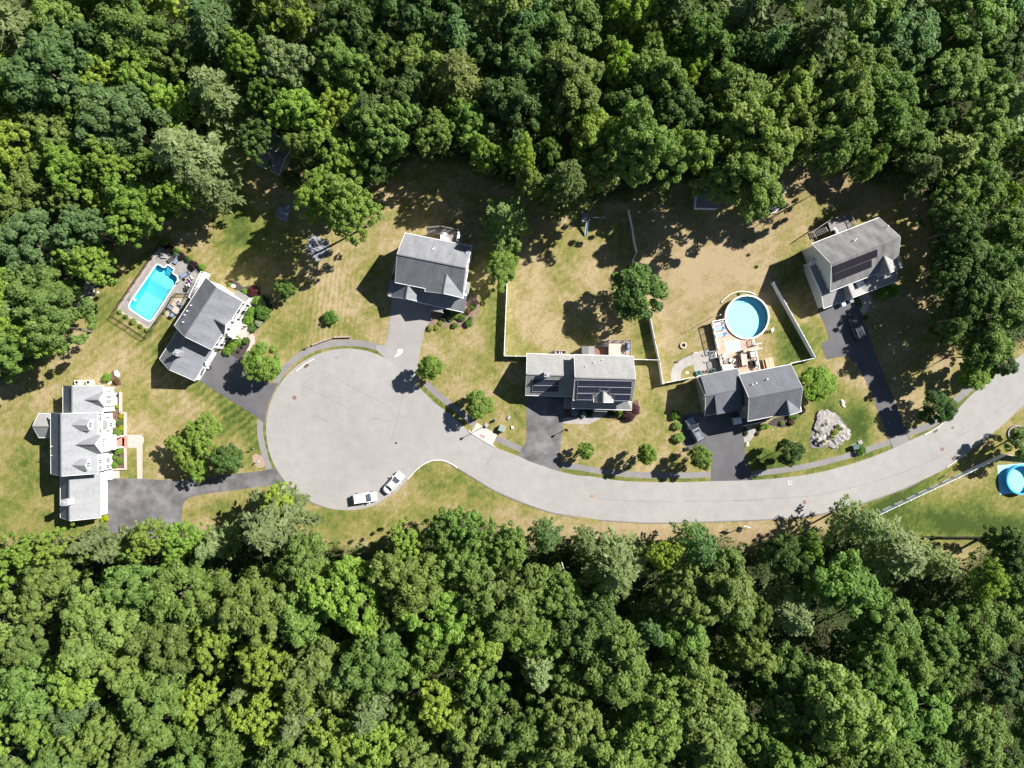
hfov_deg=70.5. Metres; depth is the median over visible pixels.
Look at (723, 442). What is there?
driveway
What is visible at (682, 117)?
broadleaf tree
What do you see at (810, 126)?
broadleaf tree
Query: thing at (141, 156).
broadleaf tree
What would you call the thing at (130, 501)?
driveway
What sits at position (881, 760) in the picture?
broadleaf tree
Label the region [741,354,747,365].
dining table
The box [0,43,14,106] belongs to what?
broadleaf tree
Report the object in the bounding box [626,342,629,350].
grill
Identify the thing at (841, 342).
driveway
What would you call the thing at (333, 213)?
broadleaf tree
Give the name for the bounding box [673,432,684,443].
shrub
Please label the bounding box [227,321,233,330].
window
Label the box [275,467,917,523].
road edge
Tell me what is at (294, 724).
pine tree
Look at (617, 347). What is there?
timber deck
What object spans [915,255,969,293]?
broadleaf tree
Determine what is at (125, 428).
garden wall
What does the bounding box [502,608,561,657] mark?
broadleaf tree
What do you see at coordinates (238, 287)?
mulch bed
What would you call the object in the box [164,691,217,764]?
broadleaf tree
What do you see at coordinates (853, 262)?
house
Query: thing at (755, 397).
house
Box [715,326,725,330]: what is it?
sun lounger
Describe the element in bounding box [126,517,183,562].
broadleaf tree
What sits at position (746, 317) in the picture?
round pool
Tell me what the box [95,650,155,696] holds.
broadleaf tree
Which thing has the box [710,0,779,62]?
pine tree
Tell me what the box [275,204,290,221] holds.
loose stones
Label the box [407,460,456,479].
granite kerb
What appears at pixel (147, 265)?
paver border
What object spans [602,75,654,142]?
broadleaf tree
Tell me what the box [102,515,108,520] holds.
shrub
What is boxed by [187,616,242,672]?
broadleaf tree
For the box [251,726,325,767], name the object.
broadleaf tree
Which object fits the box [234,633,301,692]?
broadleaf tree
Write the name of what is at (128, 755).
broadleaf tree
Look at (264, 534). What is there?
broadleaf tree
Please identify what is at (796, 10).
broadleaf tree
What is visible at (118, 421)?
ball shrub
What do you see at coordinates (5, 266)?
broadleaf tree
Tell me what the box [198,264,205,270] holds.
shrub
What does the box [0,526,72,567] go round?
broadleaf tree
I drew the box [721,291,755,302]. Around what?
garden edging
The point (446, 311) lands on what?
shrub
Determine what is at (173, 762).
broadleaf tree
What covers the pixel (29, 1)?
broadleaf tree
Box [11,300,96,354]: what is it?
broadleaf tree
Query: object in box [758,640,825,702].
broadleaf tree
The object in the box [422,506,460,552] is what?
broadleaf tree
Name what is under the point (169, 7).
broadleaf tree
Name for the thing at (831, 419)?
boulder
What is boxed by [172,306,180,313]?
patio table
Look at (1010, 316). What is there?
broadleaf tree
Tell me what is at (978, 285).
broadleaf tree
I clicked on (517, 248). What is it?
lawn tree
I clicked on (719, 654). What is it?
pine tree
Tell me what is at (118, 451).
shrub
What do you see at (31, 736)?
broadleaf tree
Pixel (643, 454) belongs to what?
lawn tree
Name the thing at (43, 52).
broadleaf tree
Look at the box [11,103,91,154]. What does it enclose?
broadleaf tree
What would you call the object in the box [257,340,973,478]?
footpath
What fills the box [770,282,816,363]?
vinyl fence
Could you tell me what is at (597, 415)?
concrete walk
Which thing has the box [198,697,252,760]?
broadleaf tree
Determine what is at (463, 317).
ball shrub
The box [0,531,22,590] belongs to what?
broadleaf tree
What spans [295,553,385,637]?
broadleaf tree
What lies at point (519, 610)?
broadleaf tree
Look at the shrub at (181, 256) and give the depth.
136.31 m
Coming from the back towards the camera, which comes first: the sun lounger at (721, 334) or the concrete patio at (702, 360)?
the concrete patio at (702, 360)
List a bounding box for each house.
[32,386,123,520]
[159,271,252,380]
[388,233,471,313]
[525,353,635,411]
[695,364,802,425]
[802,217,902,308]
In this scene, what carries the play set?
on the ground
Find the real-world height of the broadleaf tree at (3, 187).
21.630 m
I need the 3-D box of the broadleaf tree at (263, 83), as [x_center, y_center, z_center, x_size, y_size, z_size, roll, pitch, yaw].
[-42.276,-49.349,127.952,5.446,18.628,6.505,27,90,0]
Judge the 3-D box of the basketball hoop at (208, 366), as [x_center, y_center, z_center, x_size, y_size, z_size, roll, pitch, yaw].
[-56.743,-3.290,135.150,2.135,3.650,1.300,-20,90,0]
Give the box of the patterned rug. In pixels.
[724,340,740,352]
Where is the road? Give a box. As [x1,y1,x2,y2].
[266,349,1023,522]
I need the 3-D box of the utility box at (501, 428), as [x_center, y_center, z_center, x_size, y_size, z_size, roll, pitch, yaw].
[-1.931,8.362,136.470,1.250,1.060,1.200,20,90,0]
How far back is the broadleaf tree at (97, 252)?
123.54 m
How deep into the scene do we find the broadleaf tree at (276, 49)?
120.53 m
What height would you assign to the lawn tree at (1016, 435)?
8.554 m
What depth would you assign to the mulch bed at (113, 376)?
136.97 m
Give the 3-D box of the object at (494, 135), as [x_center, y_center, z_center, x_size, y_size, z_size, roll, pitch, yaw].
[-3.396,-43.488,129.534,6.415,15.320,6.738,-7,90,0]
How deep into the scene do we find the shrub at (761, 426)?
136.43 m
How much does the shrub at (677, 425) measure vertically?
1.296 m
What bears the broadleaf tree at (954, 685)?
on the ground
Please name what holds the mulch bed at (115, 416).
on the ground
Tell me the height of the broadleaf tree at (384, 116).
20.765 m
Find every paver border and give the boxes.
[117,309,148,328]
[118,248,158,308]
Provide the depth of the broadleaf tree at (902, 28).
122.43 m
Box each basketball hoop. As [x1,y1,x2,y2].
[204,362,210,369]
[738,524,750,531]
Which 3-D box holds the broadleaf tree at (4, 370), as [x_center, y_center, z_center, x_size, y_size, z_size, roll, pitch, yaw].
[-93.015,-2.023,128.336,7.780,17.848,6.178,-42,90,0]
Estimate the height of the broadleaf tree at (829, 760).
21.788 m
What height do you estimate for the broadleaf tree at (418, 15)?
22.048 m
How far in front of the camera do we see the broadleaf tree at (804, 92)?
120.76 m
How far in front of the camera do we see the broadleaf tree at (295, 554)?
122.39 m
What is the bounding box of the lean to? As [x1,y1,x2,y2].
[581,346,594,354]
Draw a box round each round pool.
[723,295,769,338]
[1003,465,1023,494]
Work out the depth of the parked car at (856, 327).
135.72 m
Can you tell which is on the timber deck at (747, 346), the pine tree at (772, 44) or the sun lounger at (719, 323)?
the sun lounger at (719, 323)
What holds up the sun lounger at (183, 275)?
on the pool patio at (180, 267)
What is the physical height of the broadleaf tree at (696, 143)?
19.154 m
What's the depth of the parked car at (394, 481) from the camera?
135.97 m
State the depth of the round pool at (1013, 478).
136.94 m
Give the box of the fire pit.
[680,342,686,348]
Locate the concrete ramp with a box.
[472,423,496,444]
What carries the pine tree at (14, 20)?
on the ground
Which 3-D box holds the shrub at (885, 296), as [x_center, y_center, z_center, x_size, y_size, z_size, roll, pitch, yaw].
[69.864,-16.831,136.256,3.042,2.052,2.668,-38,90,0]
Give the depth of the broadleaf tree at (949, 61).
123.46 m
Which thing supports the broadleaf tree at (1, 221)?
on the ground
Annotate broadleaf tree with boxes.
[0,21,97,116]
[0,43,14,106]
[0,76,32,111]
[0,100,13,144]
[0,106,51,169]
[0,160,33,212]
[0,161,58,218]
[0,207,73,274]
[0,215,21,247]
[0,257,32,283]
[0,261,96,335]
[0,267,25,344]
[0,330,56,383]
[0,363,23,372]
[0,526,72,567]
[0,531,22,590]
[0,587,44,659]
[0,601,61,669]
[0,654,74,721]
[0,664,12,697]
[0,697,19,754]
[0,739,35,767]
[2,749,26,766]
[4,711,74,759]
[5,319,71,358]
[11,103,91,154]
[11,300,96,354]
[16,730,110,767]
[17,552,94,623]
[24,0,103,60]
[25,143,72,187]
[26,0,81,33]
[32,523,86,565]
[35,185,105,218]
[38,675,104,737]
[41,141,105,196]
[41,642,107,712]
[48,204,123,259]
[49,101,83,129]
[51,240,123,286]
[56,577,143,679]
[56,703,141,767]
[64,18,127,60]
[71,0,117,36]
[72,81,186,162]
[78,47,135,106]
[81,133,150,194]
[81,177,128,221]
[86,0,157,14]
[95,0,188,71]
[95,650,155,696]
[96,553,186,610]
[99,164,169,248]
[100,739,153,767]
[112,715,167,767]
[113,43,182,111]
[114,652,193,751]
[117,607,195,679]
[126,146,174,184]
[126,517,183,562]
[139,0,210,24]
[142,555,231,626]
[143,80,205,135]
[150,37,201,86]
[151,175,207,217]
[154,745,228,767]
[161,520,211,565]
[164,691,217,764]
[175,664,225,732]
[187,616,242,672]
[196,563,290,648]
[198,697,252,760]
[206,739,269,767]
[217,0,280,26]
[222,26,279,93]
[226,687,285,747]
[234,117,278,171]
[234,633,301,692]
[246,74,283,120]
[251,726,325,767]
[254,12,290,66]
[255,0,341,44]
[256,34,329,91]
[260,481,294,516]
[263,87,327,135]
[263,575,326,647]
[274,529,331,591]
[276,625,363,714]
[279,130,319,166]
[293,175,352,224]
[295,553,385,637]
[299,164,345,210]
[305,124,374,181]
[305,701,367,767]
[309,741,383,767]
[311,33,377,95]
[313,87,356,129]
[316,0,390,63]
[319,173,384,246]
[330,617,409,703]
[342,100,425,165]
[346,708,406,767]
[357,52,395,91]
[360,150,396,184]
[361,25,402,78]
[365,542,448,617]
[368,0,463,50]
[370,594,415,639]
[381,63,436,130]
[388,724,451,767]
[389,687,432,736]
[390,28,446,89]
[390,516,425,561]
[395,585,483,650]
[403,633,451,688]
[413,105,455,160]
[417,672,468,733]
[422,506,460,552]
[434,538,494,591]
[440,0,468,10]
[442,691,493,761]
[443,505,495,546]
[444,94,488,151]
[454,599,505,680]
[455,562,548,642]
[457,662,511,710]
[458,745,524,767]
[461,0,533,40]
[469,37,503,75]
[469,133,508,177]
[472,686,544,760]
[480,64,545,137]
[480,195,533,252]
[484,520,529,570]
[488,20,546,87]
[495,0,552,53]
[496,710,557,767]
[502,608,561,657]
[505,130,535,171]
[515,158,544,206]
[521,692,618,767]
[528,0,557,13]
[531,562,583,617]
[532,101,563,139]
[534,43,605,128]
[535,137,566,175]
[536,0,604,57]
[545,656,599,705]
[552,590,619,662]
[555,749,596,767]
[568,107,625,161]
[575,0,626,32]
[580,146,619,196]
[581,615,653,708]
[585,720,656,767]
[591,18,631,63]
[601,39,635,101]
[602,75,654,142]
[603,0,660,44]
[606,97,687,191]
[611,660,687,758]
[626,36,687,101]
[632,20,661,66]
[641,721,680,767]
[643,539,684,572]
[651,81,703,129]
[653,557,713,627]
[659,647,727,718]
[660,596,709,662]
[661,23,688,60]
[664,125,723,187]
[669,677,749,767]
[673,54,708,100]
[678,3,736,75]
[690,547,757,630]
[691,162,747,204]
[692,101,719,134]
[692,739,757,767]
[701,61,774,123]
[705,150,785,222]
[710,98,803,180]
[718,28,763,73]
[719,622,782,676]
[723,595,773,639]
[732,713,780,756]
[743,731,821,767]
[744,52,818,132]
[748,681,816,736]
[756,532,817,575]
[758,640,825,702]
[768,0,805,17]
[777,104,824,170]
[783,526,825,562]
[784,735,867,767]
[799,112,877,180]
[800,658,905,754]
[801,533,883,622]
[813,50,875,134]
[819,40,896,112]
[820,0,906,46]
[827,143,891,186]
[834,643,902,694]
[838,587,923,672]
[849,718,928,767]
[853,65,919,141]
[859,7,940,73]
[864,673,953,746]
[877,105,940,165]
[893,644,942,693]
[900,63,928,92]
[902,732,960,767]
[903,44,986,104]
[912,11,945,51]
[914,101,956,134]
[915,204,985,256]
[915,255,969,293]
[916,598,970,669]
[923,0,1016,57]
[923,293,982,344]
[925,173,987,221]
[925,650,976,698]
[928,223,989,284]
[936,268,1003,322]
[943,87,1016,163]
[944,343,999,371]
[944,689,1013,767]
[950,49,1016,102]
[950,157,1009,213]
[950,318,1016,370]
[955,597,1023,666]
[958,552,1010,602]
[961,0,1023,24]
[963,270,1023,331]
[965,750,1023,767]
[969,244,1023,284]
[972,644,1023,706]
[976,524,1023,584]
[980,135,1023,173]
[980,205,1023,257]
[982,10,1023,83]
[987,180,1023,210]
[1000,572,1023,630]
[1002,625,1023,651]
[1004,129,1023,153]
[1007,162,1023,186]
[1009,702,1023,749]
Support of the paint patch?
on the driveway at (409, 322)
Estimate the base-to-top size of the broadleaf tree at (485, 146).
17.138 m
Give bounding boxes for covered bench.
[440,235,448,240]
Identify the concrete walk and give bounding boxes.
[563,411,607,423]
[671,355,693,379]
[744,426,755,441]
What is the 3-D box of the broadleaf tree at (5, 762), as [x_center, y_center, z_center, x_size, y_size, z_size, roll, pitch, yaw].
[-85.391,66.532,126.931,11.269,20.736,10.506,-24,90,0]
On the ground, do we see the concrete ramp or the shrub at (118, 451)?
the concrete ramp
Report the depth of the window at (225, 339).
135.13 m
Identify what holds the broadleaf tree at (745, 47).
on the ground
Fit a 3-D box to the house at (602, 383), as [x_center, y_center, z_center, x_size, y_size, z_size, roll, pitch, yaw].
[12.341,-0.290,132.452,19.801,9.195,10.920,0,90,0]
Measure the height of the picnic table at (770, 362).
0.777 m
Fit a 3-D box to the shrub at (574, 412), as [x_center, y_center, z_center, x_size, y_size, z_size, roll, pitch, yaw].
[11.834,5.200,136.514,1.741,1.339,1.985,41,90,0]
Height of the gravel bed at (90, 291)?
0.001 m
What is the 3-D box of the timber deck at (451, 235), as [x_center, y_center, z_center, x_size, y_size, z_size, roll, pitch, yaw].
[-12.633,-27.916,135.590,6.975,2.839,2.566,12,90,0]
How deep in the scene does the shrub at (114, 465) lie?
136.37 m
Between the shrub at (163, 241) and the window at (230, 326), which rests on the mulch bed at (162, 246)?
the shrub at (163, 241)
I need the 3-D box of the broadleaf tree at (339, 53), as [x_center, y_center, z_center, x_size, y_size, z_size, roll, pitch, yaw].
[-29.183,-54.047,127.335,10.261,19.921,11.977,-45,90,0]
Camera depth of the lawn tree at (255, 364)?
131.38 m
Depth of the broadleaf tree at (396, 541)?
122.49 m
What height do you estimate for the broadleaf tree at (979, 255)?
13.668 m
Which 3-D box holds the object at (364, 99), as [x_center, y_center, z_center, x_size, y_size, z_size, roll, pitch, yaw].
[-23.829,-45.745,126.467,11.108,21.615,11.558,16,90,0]
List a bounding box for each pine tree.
[0,0,68,70]
[65,520,116,554]
[91,520,151,564]
[149,122,247,217]
[183,0,268,82]
[185,167,246,215]
[186,64,263,144]
[194,519,243,561]
[227,667,264,705]
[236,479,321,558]
[278,682,332,740]
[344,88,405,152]
[347,672,401,737]
[425,47,491,131]
[433,13,492,75]
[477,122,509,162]
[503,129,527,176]
[510,638,557,693]
[527,517,563,554]
[534,159,594,223]
[569,524,598,555]
[577,526,649,599]
[624,598,666,646]
[630,0,711,56]
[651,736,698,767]
[667,519,717,567]
[705,635,738,677]
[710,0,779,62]
[742,23,791,80]
[753,5,849,96]
[755,572,814,636]
[824,493,890,543]
[852,509,929,586]
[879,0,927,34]
[881,153,942,204]
[902,130,978,191]
[912,538,961,579]
[949,211,989,234]
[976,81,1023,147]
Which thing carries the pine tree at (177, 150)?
on the ground
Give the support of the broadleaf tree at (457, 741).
on the ground
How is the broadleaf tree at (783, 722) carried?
on the ground
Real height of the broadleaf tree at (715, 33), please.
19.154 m
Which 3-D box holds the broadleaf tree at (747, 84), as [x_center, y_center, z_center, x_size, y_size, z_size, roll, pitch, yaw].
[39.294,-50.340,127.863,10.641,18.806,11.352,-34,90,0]
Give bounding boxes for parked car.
[352,491,377,503]
[383,471,404,493]
[685,417,704,442]
[847,317,865,340]
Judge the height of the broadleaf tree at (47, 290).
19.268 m
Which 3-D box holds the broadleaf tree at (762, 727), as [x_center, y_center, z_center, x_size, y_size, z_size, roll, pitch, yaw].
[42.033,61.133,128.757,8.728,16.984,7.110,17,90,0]
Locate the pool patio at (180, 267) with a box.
[119,247,202,327]
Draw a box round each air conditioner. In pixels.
[74,380,80,384]
[86,380,92,384]
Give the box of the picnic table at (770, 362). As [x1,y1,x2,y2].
[762,357,774,368]
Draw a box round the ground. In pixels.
[0,0,1023,767]
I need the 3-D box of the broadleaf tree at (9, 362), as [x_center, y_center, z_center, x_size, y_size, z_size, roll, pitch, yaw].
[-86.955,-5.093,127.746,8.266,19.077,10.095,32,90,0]
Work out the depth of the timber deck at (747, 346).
135.90 m
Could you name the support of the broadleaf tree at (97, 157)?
on the ground
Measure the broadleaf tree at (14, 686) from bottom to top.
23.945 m
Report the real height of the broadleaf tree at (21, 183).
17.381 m
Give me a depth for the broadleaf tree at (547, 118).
122.70 m
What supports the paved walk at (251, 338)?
on the ground
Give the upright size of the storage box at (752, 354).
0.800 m
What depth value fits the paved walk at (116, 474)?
136.98 m
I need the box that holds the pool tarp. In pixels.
[997,464,1023,493]
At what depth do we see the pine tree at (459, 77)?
120.82 m
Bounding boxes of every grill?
[456,232,460,241]
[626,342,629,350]
[753,358,757,367]
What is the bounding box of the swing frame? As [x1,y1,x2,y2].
[276,195,305,217]
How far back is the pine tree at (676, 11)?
122.03 m
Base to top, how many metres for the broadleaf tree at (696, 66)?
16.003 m
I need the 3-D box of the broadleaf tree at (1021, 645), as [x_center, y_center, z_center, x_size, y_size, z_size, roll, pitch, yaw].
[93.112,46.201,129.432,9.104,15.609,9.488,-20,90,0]
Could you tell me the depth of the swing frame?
135.17 m
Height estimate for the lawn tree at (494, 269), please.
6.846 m
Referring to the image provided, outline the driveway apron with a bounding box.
[889,433,908,447]
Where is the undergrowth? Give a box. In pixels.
[0,0,1023,767]
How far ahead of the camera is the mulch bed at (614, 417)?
136.98 m
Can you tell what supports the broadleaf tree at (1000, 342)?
on the ground
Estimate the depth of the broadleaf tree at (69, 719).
122.38 m
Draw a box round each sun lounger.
[166,254,175,262]
[173,254,179,263]
[180,270,190,278]
[713,321,724,325]
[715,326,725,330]
[716,331,726,337]
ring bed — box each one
[252,454,264,467]
[1007,425,1022,439]
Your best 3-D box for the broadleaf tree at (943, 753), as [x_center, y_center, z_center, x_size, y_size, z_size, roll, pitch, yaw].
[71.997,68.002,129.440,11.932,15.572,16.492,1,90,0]
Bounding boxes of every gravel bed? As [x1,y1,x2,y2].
[79,278,97,299]
[306,235,329,260]
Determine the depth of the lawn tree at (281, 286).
132.55 m
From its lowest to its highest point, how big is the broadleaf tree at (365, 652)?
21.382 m
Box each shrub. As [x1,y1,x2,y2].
[102,372,111,382]
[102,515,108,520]
[111,461,117,468]
[113,428,122,435]
[114,446,123,454]
[116,419,122,425]
[116,457,123,463]
[160,238,167,245]
[164,245,172,251]
[172,248,179,255]
[177,253,184,259]
[188,260,197,269]
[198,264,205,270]
[223,346,232,355]
[226,340,236,350]
[231,335,241,345]
[242,337,248,343]
[243,315,253,326]
[245,306,255,317]
[248,285,258,295]
[248,325,256,331]
[252,296,260,305]
[254,319,261,326]
[255,305,271,319]
[258,295,269,307]
[322,310,338,324]
[440,316,446,321]
[442,309,450,316]
[458,314,465,320]
[464,319,472,327]
[465,308,470,314]
[469,304,475,310]
[570,409,579,416]
[580,411,586,417]
[586,409,592,416]
[608,411,613,416]
[615,410,622,417]
[623,410,634,421]
[630,403,639,415]
[671,409,679,420]
[672,422,681,430]
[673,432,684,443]
[759,424,764,429]
[788,419,794,425]
[855,444,865,455]
[876,287,890,301]
[885,282,899,296]
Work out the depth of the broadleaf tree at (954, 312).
125.58 m
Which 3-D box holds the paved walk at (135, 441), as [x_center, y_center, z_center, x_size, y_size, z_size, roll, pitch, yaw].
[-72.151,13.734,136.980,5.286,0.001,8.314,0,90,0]
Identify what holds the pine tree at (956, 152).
on the ground
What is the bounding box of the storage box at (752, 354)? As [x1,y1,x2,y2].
[749,351,756,356]
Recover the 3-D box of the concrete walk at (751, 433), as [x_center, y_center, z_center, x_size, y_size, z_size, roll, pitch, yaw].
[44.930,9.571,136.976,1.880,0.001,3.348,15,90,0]
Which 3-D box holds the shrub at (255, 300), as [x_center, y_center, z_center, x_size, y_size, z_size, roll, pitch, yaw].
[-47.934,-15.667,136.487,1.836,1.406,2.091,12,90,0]
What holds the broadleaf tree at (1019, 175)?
on the ground
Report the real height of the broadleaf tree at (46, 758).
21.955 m
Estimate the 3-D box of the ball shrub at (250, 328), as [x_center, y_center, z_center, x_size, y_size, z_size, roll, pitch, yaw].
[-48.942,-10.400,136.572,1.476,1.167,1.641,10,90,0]
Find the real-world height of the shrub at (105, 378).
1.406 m
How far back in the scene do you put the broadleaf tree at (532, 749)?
121.25 m
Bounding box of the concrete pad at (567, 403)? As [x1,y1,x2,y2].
[563,399,571,408]
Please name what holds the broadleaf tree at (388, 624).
on the ground
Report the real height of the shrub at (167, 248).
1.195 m
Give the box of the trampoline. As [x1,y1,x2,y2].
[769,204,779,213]
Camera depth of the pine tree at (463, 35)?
122.18 m
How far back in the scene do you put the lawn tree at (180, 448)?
131.69 m
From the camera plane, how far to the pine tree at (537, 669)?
123.68 m
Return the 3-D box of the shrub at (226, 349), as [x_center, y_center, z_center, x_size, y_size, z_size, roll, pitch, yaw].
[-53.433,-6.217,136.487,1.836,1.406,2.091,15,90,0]
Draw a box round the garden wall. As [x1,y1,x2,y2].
[111,392,126,469]
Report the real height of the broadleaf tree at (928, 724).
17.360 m
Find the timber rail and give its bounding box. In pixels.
[311,336,350,345]
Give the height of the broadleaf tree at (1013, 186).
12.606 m
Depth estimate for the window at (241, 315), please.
135.14 m
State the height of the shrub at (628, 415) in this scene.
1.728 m
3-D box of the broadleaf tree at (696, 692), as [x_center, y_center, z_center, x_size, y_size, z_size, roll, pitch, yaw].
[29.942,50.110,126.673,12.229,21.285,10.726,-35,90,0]
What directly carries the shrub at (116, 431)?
on the mulch bed at (115, 416)
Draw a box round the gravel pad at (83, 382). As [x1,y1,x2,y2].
[81,380,94,384]
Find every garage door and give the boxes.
[101,477,107,491]
[101,495,107,510]
[196,368,206,379]
[205,354,215,365]
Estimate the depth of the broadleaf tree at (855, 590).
119.83 m
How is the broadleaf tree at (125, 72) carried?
on the ground
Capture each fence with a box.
[109,240,190,338]
[504,290,526,356]
[627,210,693,384]
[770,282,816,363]
[876,454,1014,516]
[909,536,981,537]
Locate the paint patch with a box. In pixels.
[395,349,402,356]
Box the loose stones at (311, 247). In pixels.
[305,236,328,261]
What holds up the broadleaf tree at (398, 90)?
on the ground
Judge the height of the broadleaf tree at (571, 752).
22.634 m
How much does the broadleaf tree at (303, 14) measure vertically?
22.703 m
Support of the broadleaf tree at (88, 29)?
on the ground
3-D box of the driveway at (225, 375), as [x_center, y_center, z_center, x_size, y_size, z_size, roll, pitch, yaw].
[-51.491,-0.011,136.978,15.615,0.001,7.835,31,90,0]
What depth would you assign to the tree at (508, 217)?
128.24 m
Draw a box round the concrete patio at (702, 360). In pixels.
[692,348,720,373]
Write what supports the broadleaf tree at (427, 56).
on the ground
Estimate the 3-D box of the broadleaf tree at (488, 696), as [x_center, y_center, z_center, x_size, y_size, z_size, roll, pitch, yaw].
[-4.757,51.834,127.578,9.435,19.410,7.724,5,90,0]
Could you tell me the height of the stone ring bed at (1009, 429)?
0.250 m
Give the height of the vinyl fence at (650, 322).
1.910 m
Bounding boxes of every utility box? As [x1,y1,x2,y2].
[498,424,505,431]
[850,443,859,449]
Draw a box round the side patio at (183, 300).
[165,297,188,317]
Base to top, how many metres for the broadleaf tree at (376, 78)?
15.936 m
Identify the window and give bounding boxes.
[220,338,227,345]
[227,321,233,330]
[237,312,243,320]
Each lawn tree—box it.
[163,432,195,467]
[179,452,208,483]
[182,410,222,457]
[209,442,244,473]
[240,341,281,381]
[273,279,296,299]
[279,170,302,191]
[415,355,443,379]
[465,390,493,419]
[485,250,519,292]
[496,235,520,252]
[575,442,594,459]
[609,262,669,322]
[637,443,657,464]
[687,443,712,471]
[775,438,805,467]
[799,365,837,401]
[917,390,958,424]
[958,359,991,390]
[990,368,995,378]
[991,355,1019,376]
[1003,427,1023,460]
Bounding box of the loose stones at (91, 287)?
[81,281,96,297]
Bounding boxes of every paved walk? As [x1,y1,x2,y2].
[114,471,119,477]
[127,435,143,478]
[241,333,254,359]
[859,294,870,314]
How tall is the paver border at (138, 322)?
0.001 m
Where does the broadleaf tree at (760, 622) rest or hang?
on the ground
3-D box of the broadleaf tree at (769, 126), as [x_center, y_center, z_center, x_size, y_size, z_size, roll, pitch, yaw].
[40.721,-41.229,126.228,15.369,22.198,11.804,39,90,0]
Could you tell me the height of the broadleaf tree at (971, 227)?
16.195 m
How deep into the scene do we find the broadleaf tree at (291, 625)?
120.97 m
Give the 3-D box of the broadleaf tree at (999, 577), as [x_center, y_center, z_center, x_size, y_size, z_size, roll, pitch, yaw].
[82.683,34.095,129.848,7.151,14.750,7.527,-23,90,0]
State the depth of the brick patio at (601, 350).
136.98 m
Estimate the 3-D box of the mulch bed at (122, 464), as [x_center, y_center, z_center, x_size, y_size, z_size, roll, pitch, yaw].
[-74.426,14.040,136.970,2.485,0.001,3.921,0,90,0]
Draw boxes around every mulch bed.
[109,370,120,385]
[111,393,123,434]
[113,448,123,467]
[116,247,158,308]
[160,244,200,271]
[224,281,271,330]
[225,337,249,360]
[425,295,478,331]
[563,409,593,417]
[603,399,639,419]
[742,426,747,435]
[754,412,802,435]
[810,412,850,447]
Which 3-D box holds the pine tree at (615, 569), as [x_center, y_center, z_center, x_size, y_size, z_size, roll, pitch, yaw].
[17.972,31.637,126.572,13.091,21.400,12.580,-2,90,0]
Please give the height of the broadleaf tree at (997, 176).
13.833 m
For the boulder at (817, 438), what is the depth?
136.46 m
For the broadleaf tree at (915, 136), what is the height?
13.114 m
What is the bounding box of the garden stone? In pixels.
[113,370,119,376]
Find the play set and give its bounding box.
[581,212,607,235]
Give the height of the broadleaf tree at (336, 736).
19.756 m
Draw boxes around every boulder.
[810,432,828,445]
[814,409,845,449]
[840,428,850,440]
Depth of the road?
136.97 m
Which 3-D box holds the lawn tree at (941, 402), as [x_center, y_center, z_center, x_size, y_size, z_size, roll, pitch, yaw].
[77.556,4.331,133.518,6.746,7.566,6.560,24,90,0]
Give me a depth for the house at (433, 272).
130.17 m
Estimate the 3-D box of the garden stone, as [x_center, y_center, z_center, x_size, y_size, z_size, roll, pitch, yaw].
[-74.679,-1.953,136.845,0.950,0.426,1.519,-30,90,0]
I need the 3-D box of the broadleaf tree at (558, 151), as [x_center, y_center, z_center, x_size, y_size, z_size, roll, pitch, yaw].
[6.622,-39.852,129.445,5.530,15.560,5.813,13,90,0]
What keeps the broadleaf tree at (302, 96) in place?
on the ground
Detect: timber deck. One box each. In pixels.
[427,226,463,243]
[597,339,631,355]
[708,319,761,373]
[808,212,855,237]
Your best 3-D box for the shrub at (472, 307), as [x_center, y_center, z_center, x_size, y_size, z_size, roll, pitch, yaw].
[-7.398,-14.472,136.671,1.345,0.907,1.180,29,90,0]
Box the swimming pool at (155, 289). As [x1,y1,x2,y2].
[128,264,177,323]
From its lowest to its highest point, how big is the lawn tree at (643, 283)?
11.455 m
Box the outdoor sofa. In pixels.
[723,364,733,369]
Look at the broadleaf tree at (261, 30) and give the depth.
120.86 m
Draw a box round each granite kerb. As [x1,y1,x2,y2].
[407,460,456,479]
[468,430,494,446]
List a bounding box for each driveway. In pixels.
[108,467,282,540]
[200,352,277,421]
[376,297,431,382]
[519,396,563,470]
[681,411,751,480]
[817,297,909,447]
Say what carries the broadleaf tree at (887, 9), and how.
on the ground
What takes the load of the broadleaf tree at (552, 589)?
on the ground
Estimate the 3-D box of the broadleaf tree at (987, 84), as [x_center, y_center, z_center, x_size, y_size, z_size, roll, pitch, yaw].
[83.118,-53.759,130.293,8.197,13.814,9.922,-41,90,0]
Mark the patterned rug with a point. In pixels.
(731, 346)
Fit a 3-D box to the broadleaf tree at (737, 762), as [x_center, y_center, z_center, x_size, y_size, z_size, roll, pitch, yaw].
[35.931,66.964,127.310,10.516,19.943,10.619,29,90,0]
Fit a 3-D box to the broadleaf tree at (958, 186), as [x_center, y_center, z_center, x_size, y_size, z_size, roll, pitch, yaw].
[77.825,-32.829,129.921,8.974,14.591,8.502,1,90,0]
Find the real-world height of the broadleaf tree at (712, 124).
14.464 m
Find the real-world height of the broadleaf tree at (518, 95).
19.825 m
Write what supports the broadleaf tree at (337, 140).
on the ground
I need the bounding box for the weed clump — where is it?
[832,429,838,434]
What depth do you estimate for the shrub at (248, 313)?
136.01 m
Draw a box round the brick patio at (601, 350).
[595,347,608,354]
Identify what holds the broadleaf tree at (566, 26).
on the ground
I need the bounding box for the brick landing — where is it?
[118,436,127,447]
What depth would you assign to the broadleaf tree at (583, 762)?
121.57 m
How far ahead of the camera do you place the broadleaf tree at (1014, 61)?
124.61 m
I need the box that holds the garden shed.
[255,132,292,175]
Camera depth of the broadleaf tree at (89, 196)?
123.82 m
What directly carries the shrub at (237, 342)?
on the mulch bed at (239, 355)

